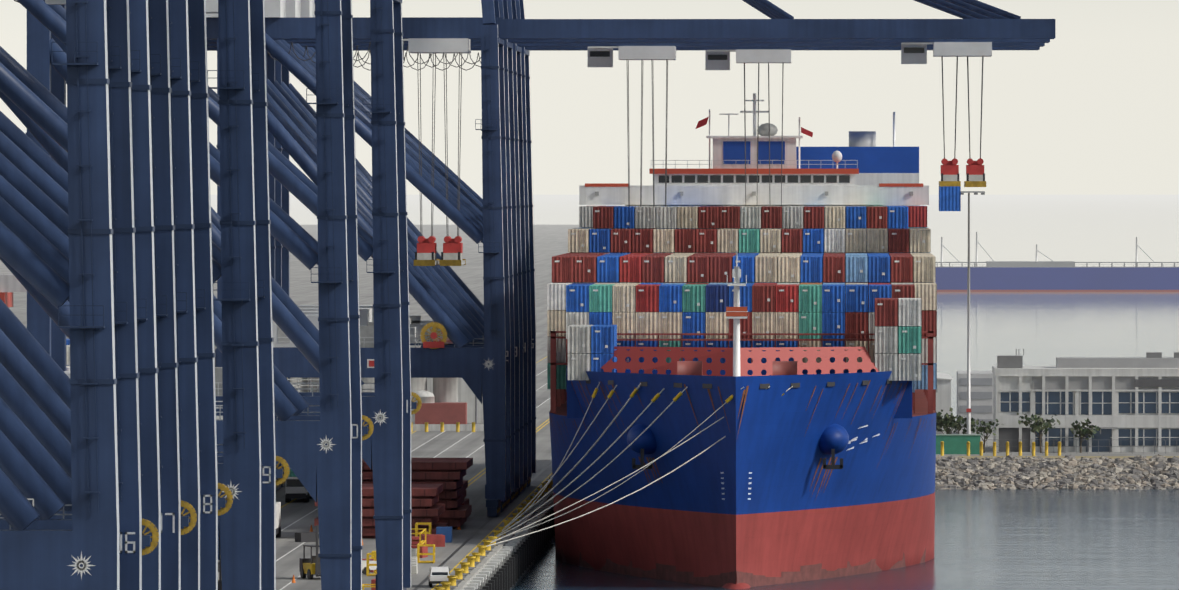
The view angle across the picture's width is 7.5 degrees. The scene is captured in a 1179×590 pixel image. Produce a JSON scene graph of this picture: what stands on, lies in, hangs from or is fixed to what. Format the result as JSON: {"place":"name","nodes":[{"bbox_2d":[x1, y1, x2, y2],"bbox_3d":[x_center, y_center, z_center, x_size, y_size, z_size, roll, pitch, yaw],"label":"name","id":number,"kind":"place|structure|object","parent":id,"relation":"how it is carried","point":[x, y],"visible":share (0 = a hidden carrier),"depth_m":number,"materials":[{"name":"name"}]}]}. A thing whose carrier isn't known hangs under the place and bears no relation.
{"place":"outdoors","nodes":[
{"label":"outdoors","id":0,"kind":"place"},
{"bbox_2d":[0,225,579,589],"bbox_3d":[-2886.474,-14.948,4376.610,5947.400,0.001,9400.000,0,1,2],"label":"quay ground","id":1,"kind":"structure","parent":0,"point":[550,241],"depth_m":1327.62,"materials":[{"name":"concrete"}]},
{"bbox_2d":[0,274,69,370],"bbox_3d":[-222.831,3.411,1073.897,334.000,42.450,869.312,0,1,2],"label":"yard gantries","id":2,"kind":"object","parent":1,"relation":"on","point":[10,284],"depth_m":1155.30,"materials":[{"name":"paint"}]},
{"bbox_2d":[0,0,158,589],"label":"crane","id":3,"kind":"object","parent":1,"relation":"on","point":[99,540],"visible":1,"depth_m":479.73,"materials":[{"name":"blue metal"}]},
{"bbox_2d":[0,0,196,589],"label":"crane","id":4,"kind":"object","parent":1,"relation":"on","point":[36,437],"visible":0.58,"depth_m":523.49,"materials":[{"name":"blue metal"}]},
{"bbox_2d":[0,0,232,589],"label":"crane","id":5,"kind":"object","parent":1,"relation":"on","point":[34,370],"visible":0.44,"depth_m":540.63,"materials":[{"name":"blue metal"}]},
{"bbox_2d":[0,0,289,589],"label":"crane","id":6,"kind":"object","parent":1,"relation":"on","point":[249,472],"visible":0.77,"depth_m":596.14,"materials":[{"name":"blue metal"}]},
{"bbox_2d":[0,0,373,589],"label":"crane","id":7,"kind":"object","parent":1,"relation":"on","point":[321,454],"visible":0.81,"depth_m":705.35,"materials":[{"name":"blue metal"}]},
{"bbox_2d":[26,0,421,589],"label":"crane","id":8,"kind":"object","parent":1,"relation":"on","point":[388,404],"visible":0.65,"depth_m":787.18,"materials":[{"name":"blue metal"}]},
{"bbox_2d":[218,469,449,589],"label":"vehicles","id":9,"kind":"object","parent":1,"relation":"on","point":[296,489],"visible":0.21,"depth_m":863.08,"materials":[{"name":"white metal"}]},
{"bbox_2d":[218,522,460,589],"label":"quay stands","id":10,"kind":"object","parent":1,"relation":"on","point":[422,542],"visible":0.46,"depth_m":932.99,"materials":[{"name":"yellow metal"}]},
{"bbox_2d":[214,345,483,431],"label":"industrial buildings","id":11,"kind":"structure","parent":1,"relation":"on","point":[452,404],"depth_m":1417.78,"materials":[{"name":"concrete"}]},
{"bbox_2d":[314,458,472,537],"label":"hatch covers","id":12,"kind":"object","parent":1,"relation":"on","point":[439,486],"visible":0.46,"depth_m":984.22,"materials":[{"name":"red metal"}]},
{"bbox_2d":[276,346,551,589],"bbox_3d":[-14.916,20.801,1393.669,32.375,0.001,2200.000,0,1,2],"label":"pavement markings","id":13,"kind":"object","parent":1,"relation":"on","point":[462,545],"visible":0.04,"depth_m":1009.96,"materials":[{"name":"white paint"}]},
{"bbox_2d":[207,0,1039,490],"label":"crane","id":14,"kind":"object","parent":1,"relation":"on","point":[717,58],"visible":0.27,"depth_m":1113.36,"materials":[{"name":"blue metal"}]},
{"bbox_2d":[207,0,1044,498],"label":"crane","id":15,"kind":"object","parent":1,"relation":"on","point":[599,54],"visible":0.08,"depth_m":1086.16,"materials":[{"name":"blue metal"}]},
{"bbox_2d":[207,0,1049,507],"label":"crane","id":16,"kind":"object","parent":1,"relation":"on","point":[949,182],"visible":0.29,"depth_m":1057.25,"materials":[{"name":"blue metal"}]},
{"bbox_2d":[206,0,1054,516],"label":"crane","id":17,"kind":"object","parent":1,"relation":"on","point":[484,370],"visible":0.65,"depth_m":1028.04,"materials":[{"name":"blue metal"}]},
{"bbox_2d":[0,0,1178,194],"label":"sky","id":18,"kind":"structure","parent":0,"point":[1094,110],"materials":[{"name":"white"}]},
{"bbox_2d":[487,382,792,546],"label":"mooring lines","id":19,"kind":"object","parent":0,"point":[675,398],"visible":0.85,"depth_m":941.65,"materials":[{"name":"white fabric"}]},
{"bbox_2d":[211,195,1178,589],"bbox_3d":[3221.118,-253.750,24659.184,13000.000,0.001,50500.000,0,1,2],"label":"sea water","id":20,"kind":"structure","parent":0,"point":[1057,539],"depth_m":2289.71,"materials":[{"name":"grey liquid"}]},
{"bbox_2d":[453,490,552,589],"bbox_3d":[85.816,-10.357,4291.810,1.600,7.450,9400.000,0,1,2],"label":"quay wall","id":21,"kind":"structure","parent":20,"relation":"in","point":[462,584],"depth_m":925.75,"materials":[{"name":"grey concrete"}]},
{"bbox_2d":[434,477,554,589],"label":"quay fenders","id":22,"kind":"object","parent":21,"relation":"attached to","point":[508,565],"visible":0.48,"depth_m":941.06,"materials":[{"name":"yellow rubber"}]},
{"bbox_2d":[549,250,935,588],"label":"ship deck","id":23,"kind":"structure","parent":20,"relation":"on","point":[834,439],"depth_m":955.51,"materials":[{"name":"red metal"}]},
{"bbox_2d":[547,206,936,391],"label":"shipping containers","id":24,"kind":"object","parent":23,"relation":"on","point":[639,269],"visible":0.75,"depth_m":1002.92,"materials":[{"name":"multicoloured metal"}]},
{"bbox_2d":[550,294,935,412],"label":"ship lashing bridges","id":25,"kind":"structure","parent":23,"relation":"on","point":[558,397],"depth_m":986.80,"materials":[{"name":"red metal"}]},
{"bbox_2d":[579,93,928,293],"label":"ship superstructure","id":26,"kind":"object","parent":23,"relation":"on","point":[862,169],"visible":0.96,"depth_m":1118.32,"materials":[{"name":"white metal"}]},
{"bbox_2d":[549,370,935,583],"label":"ship hull","id":27,"kind":"object","parent":20,"relation":"in","point":[863,508],"visible":0.83,"depth_m":953.94,"materials":[{"name":"blue metal"}]},
{"bbox_2d":[935,453,1178,489],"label":"breakwater rocks","id":28,"kind":"object","parent":20,"relation":"in","point":[1136,472],"visible":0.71,"depth_m":1254.77,"materials":[{"name":"grey stone"}]},
{"bbox_2d":[936,428,1178,487],"bbox_3d":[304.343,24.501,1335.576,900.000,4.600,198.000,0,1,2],"label":"waterfront promenade","id":29,"kind":"structure","parent":28,"relation":"on","point":[988,453],"depth_m":1286.66,"materials":[{"name":"grey concrete"}]},
{"bbox_2d":[961,191,984,433],"bbox_3d":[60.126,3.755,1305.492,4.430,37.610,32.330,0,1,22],"label":"mast light","id":30,"kind":"object","parent":29,"relation":"on","point":[968,410],"visible":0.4,"depth_m":1291.26,"materials":[{"name":"grey metal"}]},
{"bbox_2d":[936,407,1100,452],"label":"trees","id":31,"kind":"object","parent":29,"relation":"on","point":[951,422],"visible":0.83,"depth_m":1294.24,"materials":[{"name":"green plant"}]},
{"bbox_2d":[936,434,1178,455],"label":"fence","id":32,"kind":"object","parent":29,"relation":"on","point":[968,444],"visible":0.81,"depth_m":1287.69,"materials":[{"name":"green metal"}]},
{"bbox_2d":[935,232,1178,291],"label":"tanker ship","id":33,"kind":"object","parent":20,"relation":"on","point":[1029,276],"visible":0.6,"depth_m":3588.87,"materials":[{"name":"blue"}]},
{"bbox_2d":[936,372,952,433],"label":"storage tank","id":34,"kind":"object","parent":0,"point":[943,396],"depth_m":1329.66,"materials":[{"name":"white metal"}]},
{"bbox_2d":[957,371,992,435],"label":"buildings","id":35,"kind":"structure","parent":0,"point":[981,395],"depth_m":1381.45,"materials":[{"name":"white concrete"}]},
{"bbox_2d":[992,349,1178,451],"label":"office building","id":36,"kind":"structure","parent":0,"point":[1126,401],"depth_m":1298.95,"materials":[{"name":"white concrete"}]}
]}

